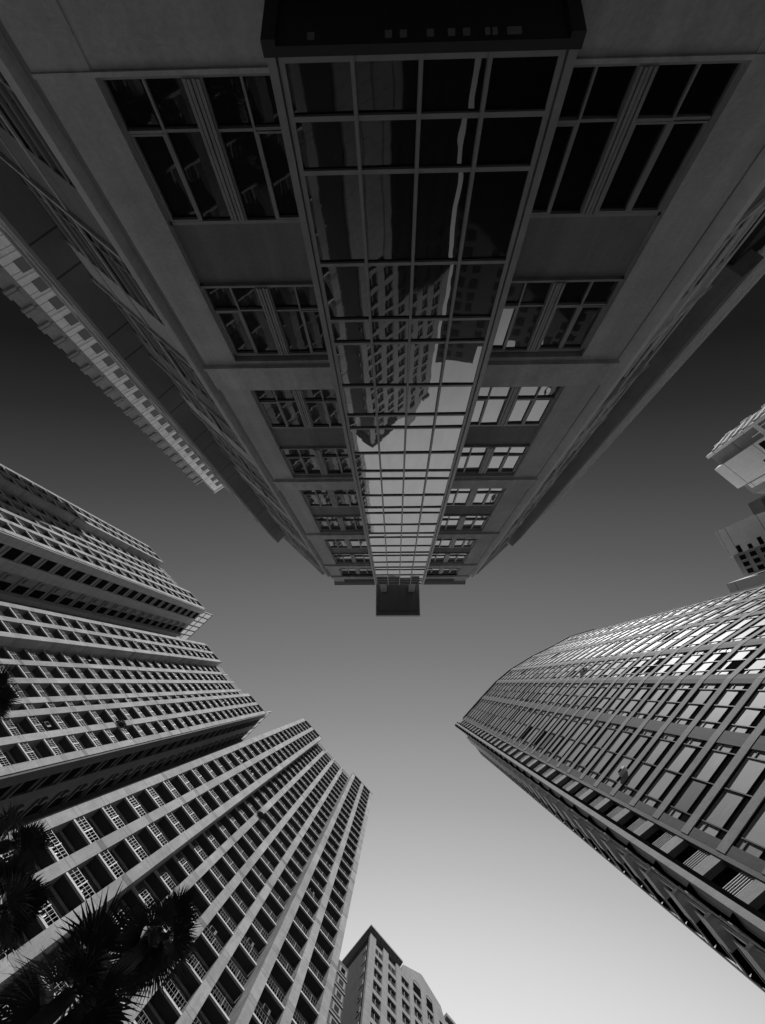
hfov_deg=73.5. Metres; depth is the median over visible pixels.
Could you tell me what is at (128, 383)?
window
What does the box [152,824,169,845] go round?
window
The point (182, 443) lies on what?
window
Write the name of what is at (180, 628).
side window
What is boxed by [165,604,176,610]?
side window
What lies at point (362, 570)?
window
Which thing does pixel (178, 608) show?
side window
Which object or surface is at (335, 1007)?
window
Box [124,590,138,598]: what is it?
side window
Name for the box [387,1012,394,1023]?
window
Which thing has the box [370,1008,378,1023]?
window
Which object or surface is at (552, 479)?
window
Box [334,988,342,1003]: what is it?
window
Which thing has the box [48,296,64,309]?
window
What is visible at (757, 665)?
window
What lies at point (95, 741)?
window
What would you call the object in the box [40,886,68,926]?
window
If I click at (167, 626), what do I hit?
side window
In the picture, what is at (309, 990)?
window
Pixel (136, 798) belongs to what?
window
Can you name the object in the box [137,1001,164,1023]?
window
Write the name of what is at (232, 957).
window
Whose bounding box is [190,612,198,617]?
side window
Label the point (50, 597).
side window
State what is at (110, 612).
side window
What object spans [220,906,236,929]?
window
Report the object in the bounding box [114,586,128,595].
side window
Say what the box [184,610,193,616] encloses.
side window
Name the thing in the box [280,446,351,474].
window
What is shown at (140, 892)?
window
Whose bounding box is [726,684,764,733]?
window
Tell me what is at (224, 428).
window
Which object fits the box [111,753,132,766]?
side window
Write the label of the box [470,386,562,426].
window
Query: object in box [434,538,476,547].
window
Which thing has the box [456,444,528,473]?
window
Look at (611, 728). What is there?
window
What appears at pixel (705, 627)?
window
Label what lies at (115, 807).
window
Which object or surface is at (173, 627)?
side window
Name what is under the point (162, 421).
window
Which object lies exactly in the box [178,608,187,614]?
side window
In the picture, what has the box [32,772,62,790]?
side window
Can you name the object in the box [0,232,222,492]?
slim tower
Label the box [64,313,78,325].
window
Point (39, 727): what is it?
window
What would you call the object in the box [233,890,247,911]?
window
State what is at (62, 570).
side window
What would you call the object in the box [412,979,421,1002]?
arched window
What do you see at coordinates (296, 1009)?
window
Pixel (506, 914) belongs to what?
sky
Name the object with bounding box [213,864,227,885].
window
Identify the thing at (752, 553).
window
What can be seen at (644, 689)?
window
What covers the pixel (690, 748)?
window
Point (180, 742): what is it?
side window
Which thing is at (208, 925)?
window
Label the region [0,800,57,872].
palm tree
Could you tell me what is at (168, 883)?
window
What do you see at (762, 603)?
window
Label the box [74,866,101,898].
window
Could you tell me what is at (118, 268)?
window
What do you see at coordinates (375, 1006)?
window
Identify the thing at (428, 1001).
arched window
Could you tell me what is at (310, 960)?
window
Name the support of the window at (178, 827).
in the apartment tower at (273, 892)
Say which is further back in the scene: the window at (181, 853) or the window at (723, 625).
the window at (723, 625)
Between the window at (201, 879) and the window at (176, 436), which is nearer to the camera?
the window at (201, 879)
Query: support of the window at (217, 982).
in the apartment tower at (273, 892)
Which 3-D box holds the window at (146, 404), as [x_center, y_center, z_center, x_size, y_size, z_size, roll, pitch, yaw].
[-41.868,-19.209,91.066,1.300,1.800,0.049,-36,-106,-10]
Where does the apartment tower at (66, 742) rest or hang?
on the street
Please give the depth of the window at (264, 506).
31.06 m
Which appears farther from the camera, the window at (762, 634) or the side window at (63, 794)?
the side window at (63, 794)
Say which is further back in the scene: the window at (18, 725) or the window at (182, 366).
the window at (18, 725)
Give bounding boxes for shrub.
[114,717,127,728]
[257,810,266,820]
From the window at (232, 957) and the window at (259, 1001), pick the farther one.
the window at (232, 957)
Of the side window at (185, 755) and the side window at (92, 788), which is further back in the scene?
the side window at (185, 755)
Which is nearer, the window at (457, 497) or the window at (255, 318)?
the window at (255, 318)
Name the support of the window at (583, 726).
in the office tower at (634, 749)
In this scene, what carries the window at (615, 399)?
in the office building at (396, 302)
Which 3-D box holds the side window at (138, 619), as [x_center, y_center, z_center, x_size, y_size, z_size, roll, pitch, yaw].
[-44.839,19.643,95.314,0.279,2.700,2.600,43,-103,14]
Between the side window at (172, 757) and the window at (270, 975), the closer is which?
the window at (270, 975)
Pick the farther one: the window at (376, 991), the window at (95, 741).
the window at (376, 991)
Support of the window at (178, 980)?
in the apartment tower at (273, 892)
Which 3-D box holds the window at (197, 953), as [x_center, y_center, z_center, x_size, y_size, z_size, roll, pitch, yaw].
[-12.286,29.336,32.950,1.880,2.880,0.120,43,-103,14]
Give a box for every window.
[0,72,72,183]
[0,546,23,560]
[0,572,11,590]
[0,751,16,766]
[0,785,12,796]
[0,804,24,824]
[0,911,28,959]
[0,982,19,1023]
[4,778,39,798]
[7,577,29,594]
[9,724,25,735]
[13,257,31,272]
[16,796,48,821]
[17,173,162,322]
[17,553,40,566]
[17,689,28,697]
[24,582,46,598]
[26,746,42,759]
[31,277,48,291]
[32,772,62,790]
[35,559,57,571]
[36,721,48,731]
[40,586,61,601]
[40,790,69,812]
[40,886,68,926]
[42,947,72,994]
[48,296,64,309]
[50,831,75,859]
[51,565,71,575]
[51,742,65,754]
[55,590,74,604]
[55,766,83,783]
[58,719,69,728]
[61,783,87,804]
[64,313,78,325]
[66,570,85,580]
[69,594,87,607]
[73,739,85,749]
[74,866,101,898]
[76,762,100,777]
[77,328,91,340]
[79,778,104,797]
[80,574,97,584]
[81,597,98,610]
[81,817,104,842]
[90,343,103,353]
[92,579,108,588]
[92,736,102,745]
[93,601,109,613]
[95,757,117,771]
[96,773,119,792]
[98,73,299,224]
[102,356,114,366]
[104,583,119,591]
[104,603,119,615]
[105,849,128,877]
[106,293,213,401]
[109,806,127,828]
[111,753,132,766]
[111,769,132,786]
[113,368,124,377]
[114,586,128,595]
[114,606,128,617]
[114,898,133,928]
[123,379,134,388]
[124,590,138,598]
[124,609,137,619]
[125,765,144,781]
[126,750,144,762]
[131,835,150,860]
[132,611,145,622]
[132,797,148,816]
[133,390,143,398]
[134,593,146,600]
[137,761,156,776]
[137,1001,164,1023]
[139,747,156,758]
[139,880,160,907]
[141,613,153,623]
[142,400,151,408]
[142,596,154,603]
[148,615,160,625]
[148,758,165,772]
[150,409,159,416]
[151,599,162,606]
[151,744,167,754]
[152,789,165,806]
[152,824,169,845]
[156,617,167,627]
[158,418,166,424]
[158,601,169,608]
[158,755,175,768]
[160,367,244,450]
[160,864,178,889]
[162,619,173,628]
[162,741,177,751]
[165,426,173,432]
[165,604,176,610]
[165,972,190,1008]
[168,752,183,765]
[169,621,179,630]
[169,782,180,797]
[171,814,185,832]
[172,433,179,440]
[172,606,182,612]
[172,739,186,748]
[175,623,185,631]
[177,749,192,762]
[178,441,185,446]
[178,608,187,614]
[178,851,194,873]
[182,736,195,745]
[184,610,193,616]
[185,747,199,759]
[187,805,199,822]
[188,947,208,976]
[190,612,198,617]
[190,734,202,743]
[192,745,206,756]
[194,840,208,859]
[195,1009,210,1023]
[199,878,215,901]
[200,281,327,355]
[200,743,212,753]
[201,421,267,485]
[205,924,223,951]
[207,830,220,847]
[212,980,233,1013]
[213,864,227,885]
[218,737,229,747]
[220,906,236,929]
[225,853,238,871]
[227,456,284,511]
[228,955,247,984]
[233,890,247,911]
[241,935,258,959]
[244,877,257,895]
[249,485,296,531]
[252,389,342,428]
[253,917,268,938]
[254,1000,274,1023]
[264,506,306,546]
[266,973,284,999]
[277,952,293,974]
[279,525,315,559]
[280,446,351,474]
[286,932,300,951]
[293,1008,308,1023]
[301,490,358,506]
[301,982,316,1005]
[309,960,321,980]
[314,515,363,530]
[325,539,366,548]
[329,1015,337,1023]
[332,553,369,562]
[332,1000,340,1017]
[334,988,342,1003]
[337,975,344,990]
[339,964,346,978]
[340,568,372,573]
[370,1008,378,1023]
[371,994,379,1017]
[372,981,380,1002]
[373,970,381,989]
[374,959,381,976]
[375,949,382,965]
[387,999,395,1020]
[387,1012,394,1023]
[388,963,395,980]
[388,974,395,992]
[388,986,395,1006]
[401,978,408,994]
[402,989,409,1007]
[402,1001,409,1021]
[402,1014,408,1023]
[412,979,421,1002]
[414,997,421,1015]
[414,1008,421,1023]
[425,995,433,1016]
[427,568,459,573]
[427,1012,432,1023]
[430,552,467,562]
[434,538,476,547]
[440,514,489,529]
[447,488,504,505]
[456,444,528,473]
[465,587,764,756]
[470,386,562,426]
[491,276,623,351]
[530,60,747,217]
[532,469,562,498]
[552,432,591,471]
[552,718,592,761]
[563,721,605,766]
[573,723,620,772]
[581,385,628,432]
[587,726,637,779]
[592,684,622,711]
[602,729,656,787]
[604,683,637,713]
[617,683,654,715]
[619,733,679,796]
[622,308,688,377]
[622,656,653,676]
[633,683,673,718]
[635,655,668,676]
[639,737,706,808]
[650,684,694,721]
[651,653,686,675]
[664,743,739,822]
[668,622,717,648]
[668,651,707,675]
[671,684,720,724]
[683,203,764,295]
[685,619,737,646]
[689,648,732,674]
[694,749,764,839]
[696,684,751,728]
[704,614,762,644]
[711,645,760,674]
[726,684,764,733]
[727,617,764,641]
[733,799,764,860]
[737,600,764,614]
[738,553,747,560]
[739,649,764,673]
[742,560,751,566]
[746,566,755,573]
[749,549,758,556]
[752,556,762,563]
[752,631,764,638]
[756,563,764,570]
[758,440,764,448]
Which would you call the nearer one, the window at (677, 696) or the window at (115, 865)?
the window at (115, 865)
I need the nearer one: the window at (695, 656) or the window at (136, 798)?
the window at (136, 798)
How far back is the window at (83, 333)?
72.81 m
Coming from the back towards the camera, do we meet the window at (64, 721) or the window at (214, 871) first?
the window at (64, 721)
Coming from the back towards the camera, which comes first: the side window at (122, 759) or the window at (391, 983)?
the window at (391, 983)
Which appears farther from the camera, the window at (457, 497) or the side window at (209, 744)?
the side window at (209, 744)
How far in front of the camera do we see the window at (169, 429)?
100.12 m
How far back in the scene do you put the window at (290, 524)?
27.70 m
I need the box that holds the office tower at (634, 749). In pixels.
[455,584,764,992]
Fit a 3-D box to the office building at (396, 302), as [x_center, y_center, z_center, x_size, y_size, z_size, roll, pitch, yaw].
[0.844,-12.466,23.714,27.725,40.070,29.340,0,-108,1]
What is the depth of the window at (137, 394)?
87.97 m
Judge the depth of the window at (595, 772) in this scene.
42.84 m
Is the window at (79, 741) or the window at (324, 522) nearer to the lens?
the window at (324, 522)
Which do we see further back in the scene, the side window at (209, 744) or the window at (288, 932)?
the side window at (209, 744)
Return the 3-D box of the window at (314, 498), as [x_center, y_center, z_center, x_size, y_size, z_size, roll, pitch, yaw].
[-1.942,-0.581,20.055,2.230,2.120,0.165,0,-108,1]
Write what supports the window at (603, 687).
in the office tower at (634, 749)
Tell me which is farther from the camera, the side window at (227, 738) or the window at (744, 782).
the side window at (227, 738)
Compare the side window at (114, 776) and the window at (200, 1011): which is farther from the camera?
the side window at (114, 776)
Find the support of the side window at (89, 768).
in the apartment tower at (66, 742)
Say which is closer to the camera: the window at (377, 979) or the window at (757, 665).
the window at (757, 665)
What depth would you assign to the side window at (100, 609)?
82.77 m
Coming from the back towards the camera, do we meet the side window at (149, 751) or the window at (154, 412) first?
the window at (154, 412)
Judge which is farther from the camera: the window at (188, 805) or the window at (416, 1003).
the window at (416, 1003)
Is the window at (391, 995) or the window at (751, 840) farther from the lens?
the window at (391, 995)
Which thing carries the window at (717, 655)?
in the office tower at (634, 749)
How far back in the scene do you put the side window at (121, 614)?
88.80 m
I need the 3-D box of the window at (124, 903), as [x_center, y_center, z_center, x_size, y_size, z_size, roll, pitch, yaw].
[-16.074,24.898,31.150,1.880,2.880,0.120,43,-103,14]
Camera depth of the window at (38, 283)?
63.70 m
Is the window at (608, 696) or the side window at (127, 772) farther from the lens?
the side window at (127, 772)
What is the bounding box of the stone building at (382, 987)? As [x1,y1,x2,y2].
[340,924,455,1023]
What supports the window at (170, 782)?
in the apartment tower at (273, 892)
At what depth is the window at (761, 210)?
10.95 m
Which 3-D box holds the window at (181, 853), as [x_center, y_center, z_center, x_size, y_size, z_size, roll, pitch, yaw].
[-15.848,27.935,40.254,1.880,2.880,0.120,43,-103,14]
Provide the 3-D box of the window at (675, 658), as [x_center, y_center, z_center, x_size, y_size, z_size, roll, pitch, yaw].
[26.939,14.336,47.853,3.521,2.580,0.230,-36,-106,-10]
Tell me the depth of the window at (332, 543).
26.79 m
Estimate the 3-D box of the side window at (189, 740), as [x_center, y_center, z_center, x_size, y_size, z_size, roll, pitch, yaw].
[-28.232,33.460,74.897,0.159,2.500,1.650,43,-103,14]
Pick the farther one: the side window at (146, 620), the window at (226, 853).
the side window at (146, 620)
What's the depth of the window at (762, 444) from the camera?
94.16 m
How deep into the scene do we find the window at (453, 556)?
29.59 m
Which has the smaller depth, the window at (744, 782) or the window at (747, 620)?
the window at (744, 782)
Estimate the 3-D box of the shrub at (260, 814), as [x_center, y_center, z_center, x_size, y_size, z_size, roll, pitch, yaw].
[-13.459,33.995,57.351,1.504,1.344,0.604,43,-103,14]
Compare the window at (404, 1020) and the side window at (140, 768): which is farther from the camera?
the window at (404, 1020)
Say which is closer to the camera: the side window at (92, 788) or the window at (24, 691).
the window at (24, 691)
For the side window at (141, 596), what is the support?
in the apartment tower at (59, 554)
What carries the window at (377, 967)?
in the stone building at (382, 987)
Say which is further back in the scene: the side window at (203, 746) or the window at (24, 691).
the side window at (203, 746)
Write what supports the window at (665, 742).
in the office tower at (634, 749)
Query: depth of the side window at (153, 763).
67.70 m
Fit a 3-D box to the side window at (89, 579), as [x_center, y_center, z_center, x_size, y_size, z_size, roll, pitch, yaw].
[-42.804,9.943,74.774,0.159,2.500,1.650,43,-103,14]
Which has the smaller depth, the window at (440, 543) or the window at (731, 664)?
the window at (440, 543)
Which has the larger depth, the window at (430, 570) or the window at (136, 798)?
the window at (136, 798)
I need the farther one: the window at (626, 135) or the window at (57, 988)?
the window at (57, 988)
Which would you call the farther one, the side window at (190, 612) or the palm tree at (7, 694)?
the side window at (190, 612)
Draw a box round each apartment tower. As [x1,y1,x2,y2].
[0,464,212,639]
[0,601,270,833]
[0,718,372,1023]
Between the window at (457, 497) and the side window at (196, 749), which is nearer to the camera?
the window at (457, 497)
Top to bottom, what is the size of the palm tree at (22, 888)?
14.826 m
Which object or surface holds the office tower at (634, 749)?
on the street
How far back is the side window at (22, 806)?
43.59 m
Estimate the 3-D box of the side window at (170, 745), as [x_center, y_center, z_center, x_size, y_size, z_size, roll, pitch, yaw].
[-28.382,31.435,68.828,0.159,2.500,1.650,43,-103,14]
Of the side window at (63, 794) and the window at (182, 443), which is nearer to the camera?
the side window at (63, 794)
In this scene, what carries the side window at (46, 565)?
in the apartment tower at (59, 554)
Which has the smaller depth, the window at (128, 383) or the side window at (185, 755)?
the side window at (185, 755)
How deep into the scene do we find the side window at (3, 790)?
39.32 m
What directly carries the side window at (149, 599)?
in the apartment tower at (59, 554)
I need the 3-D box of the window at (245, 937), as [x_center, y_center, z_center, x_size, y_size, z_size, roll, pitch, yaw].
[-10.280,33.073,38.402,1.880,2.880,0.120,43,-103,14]
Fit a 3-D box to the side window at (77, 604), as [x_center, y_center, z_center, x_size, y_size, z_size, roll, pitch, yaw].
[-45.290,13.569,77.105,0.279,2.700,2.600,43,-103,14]
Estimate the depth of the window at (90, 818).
33.41 m
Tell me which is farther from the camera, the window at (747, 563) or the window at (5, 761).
the window at (747, 563)
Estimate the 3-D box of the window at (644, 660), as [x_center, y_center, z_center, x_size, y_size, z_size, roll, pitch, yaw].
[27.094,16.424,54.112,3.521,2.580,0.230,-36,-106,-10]
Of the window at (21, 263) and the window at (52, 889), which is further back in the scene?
the window at (21, 263)
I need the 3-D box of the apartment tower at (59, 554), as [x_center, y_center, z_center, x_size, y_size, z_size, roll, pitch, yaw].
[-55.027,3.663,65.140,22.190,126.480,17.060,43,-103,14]
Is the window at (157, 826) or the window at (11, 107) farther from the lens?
the window at (157, 826)
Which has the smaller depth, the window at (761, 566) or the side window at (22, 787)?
the side window at (22, 787)
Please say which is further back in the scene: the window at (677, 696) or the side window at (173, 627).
the side window at (173, 627)
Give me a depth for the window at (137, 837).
35.83 m
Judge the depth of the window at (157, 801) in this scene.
42.94 m
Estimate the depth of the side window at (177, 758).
76.43 m
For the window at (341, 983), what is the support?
in the link block at (336, 1003)
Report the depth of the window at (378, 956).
81.96 m
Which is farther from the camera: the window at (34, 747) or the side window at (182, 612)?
the side window at (182, 612)
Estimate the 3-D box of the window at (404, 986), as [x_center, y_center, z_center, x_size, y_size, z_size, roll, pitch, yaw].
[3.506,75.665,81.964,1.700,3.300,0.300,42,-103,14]
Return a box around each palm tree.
[0,663,27,721]
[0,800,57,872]
[0,849,56,962]
[0,877,151,1023]
[58,884,201,1023]
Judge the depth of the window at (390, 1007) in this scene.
72.06 m
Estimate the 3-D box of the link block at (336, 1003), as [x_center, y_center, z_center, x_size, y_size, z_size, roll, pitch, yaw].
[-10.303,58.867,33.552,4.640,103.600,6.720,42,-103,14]
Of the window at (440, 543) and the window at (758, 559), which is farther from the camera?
the window at (758, 559)
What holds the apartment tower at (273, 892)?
on the plaza paving
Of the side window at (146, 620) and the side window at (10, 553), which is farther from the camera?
the side window at (146, 620)
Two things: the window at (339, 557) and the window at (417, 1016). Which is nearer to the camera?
the window at (339, 557)
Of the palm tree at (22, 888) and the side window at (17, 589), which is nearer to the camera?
the palm tree at (22, 888)
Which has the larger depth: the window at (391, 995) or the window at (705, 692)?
the window at (391, 995)
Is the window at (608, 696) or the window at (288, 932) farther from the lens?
the window at (608, 696)
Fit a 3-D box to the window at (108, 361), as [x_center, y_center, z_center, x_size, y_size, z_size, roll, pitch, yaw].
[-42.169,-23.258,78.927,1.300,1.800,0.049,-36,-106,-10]
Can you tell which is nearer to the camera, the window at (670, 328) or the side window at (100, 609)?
the window at (670, 328)
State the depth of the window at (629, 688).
50.31 m
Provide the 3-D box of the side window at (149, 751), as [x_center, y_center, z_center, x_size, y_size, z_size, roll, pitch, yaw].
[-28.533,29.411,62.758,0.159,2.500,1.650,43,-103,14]
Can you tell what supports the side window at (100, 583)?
in the apartment tower at (59, 554)
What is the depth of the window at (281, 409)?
13.57 m
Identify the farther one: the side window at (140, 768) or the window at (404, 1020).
the window at (404, 1020)
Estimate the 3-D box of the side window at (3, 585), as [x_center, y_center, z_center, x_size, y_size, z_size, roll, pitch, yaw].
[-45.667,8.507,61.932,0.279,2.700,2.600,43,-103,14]
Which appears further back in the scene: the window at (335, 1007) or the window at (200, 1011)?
the window at (335, 1007)
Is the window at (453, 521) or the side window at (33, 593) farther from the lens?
the side window at (33, 593)
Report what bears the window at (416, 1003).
in the stone building at (382, 987)
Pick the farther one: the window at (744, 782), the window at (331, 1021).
the window at (331, 1021)
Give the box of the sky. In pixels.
[0,274,764,1023]
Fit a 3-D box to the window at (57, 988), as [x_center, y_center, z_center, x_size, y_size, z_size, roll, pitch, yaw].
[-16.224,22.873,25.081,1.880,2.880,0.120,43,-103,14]
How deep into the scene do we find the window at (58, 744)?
46.43 m
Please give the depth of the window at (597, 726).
49.16 m
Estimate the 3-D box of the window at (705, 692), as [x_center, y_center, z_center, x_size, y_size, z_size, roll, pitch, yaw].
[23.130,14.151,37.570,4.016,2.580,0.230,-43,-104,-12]
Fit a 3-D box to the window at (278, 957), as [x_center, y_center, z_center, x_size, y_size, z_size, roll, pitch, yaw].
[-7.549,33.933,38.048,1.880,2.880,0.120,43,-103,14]
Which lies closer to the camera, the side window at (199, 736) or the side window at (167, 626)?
the side window at (199, 736)
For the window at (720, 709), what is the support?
in the office tower at (634, 749)
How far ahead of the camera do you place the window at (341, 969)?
81.20 m
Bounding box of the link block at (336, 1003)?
[326,959,348,1023]
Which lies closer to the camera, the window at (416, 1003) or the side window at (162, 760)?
the side window at (162, 760)
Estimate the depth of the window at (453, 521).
23.12 m
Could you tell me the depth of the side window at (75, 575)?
71.66 m
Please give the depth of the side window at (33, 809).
46.44 m
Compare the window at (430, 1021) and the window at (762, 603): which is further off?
the window at (430, 1021)
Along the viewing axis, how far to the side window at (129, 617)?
91.83 m
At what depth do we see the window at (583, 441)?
20.90 m
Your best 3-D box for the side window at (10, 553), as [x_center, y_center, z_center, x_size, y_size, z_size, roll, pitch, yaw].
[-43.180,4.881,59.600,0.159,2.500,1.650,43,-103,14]
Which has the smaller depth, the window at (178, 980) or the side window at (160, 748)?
the window at (178, 980)
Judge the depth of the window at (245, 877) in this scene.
46.21 m
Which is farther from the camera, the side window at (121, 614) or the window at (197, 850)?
the side window at (121, 614)
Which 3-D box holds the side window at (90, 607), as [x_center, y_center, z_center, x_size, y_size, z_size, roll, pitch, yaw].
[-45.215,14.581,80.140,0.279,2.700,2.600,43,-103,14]
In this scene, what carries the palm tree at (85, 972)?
on the plaza paving
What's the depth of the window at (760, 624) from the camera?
42.74 m
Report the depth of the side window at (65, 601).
73.65 m
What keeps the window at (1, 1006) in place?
in the apartment tower at (273, 892)
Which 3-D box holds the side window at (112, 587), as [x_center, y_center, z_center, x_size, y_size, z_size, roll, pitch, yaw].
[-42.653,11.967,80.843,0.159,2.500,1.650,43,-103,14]
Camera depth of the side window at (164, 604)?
98.96 m
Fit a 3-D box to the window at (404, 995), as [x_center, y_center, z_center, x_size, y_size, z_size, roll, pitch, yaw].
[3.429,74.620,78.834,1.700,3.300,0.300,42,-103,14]
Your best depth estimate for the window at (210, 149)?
6.92 m
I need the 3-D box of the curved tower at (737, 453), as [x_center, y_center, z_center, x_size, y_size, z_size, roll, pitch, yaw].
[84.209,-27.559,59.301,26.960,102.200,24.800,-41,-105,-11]
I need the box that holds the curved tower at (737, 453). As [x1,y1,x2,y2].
[706,404,764,493]
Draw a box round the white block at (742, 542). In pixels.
[715,495,764,592]
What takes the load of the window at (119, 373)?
in the slim tower at (24, 286)
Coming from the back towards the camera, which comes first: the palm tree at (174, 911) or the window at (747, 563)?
the window at (747, 563)
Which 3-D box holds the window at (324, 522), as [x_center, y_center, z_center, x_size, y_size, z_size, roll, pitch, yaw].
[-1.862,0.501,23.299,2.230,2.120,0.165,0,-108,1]
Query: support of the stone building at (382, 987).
on the plaza paving
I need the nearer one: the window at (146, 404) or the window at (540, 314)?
the window at (540, 314)
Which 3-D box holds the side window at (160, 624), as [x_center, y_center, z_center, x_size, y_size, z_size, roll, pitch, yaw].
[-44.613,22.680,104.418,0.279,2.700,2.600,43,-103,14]
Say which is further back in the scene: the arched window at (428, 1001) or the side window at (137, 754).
the arched window at (428, 1001)
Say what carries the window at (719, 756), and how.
in the office tower at (634, 749)
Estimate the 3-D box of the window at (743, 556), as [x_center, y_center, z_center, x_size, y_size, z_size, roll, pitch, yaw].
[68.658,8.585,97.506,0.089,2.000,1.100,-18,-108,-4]
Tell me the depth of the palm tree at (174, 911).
11.42 m
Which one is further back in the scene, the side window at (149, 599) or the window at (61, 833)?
the side window at (149, 599)
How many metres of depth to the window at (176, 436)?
103.15 m
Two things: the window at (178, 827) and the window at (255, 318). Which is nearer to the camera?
the window at (255, 318)
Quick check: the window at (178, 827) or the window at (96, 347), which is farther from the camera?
the window at (96, 347)
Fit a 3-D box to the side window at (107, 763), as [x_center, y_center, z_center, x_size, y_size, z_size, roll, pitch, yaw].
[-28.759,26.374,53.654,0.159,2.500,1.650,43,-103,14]
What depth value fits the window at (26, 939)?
23.42 m
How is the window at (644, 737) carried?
in the office tower at (634, 749)
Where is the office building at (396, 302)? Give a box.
[0,0,764,616]
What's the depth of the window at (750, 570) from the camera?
96.57 m
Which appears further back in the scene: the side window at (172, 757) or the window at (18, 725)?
the side window at (172, 757)
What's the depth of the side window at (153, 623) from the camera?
100.96 m
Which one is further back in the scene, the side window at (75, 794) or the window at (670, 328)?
the side window at (75, 794)
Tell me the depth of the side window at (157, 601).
95.94 m
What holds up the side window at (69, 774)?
in the apartment tower at (66, 742)
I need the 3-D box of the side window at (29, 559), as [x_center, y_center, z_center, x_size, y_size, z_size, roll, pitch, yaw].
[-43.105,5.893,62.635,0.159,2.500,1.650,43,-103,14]
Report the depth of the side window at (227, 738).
97.42 m
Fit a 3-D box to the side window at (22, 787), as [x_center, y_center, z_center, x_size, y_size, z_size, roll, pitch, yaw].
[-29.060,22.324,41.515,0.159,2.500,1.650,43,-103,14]
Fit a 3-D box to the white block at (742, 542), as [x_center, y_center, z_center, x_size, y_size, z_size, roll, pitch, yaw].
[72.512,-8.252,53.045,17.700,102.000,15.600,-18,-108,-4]
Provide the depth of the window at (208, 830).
47.47 m
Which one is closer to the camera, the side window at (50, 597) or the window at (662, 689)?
the window at (662, 689)
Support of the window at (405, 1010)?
in the stone building at (382, 987)
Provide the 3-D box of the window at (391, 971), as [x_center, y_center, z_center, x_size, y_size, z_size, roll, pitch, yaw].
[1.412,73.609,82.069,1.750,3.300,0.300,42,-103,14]
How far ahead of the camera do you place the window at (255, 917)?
42.52 m

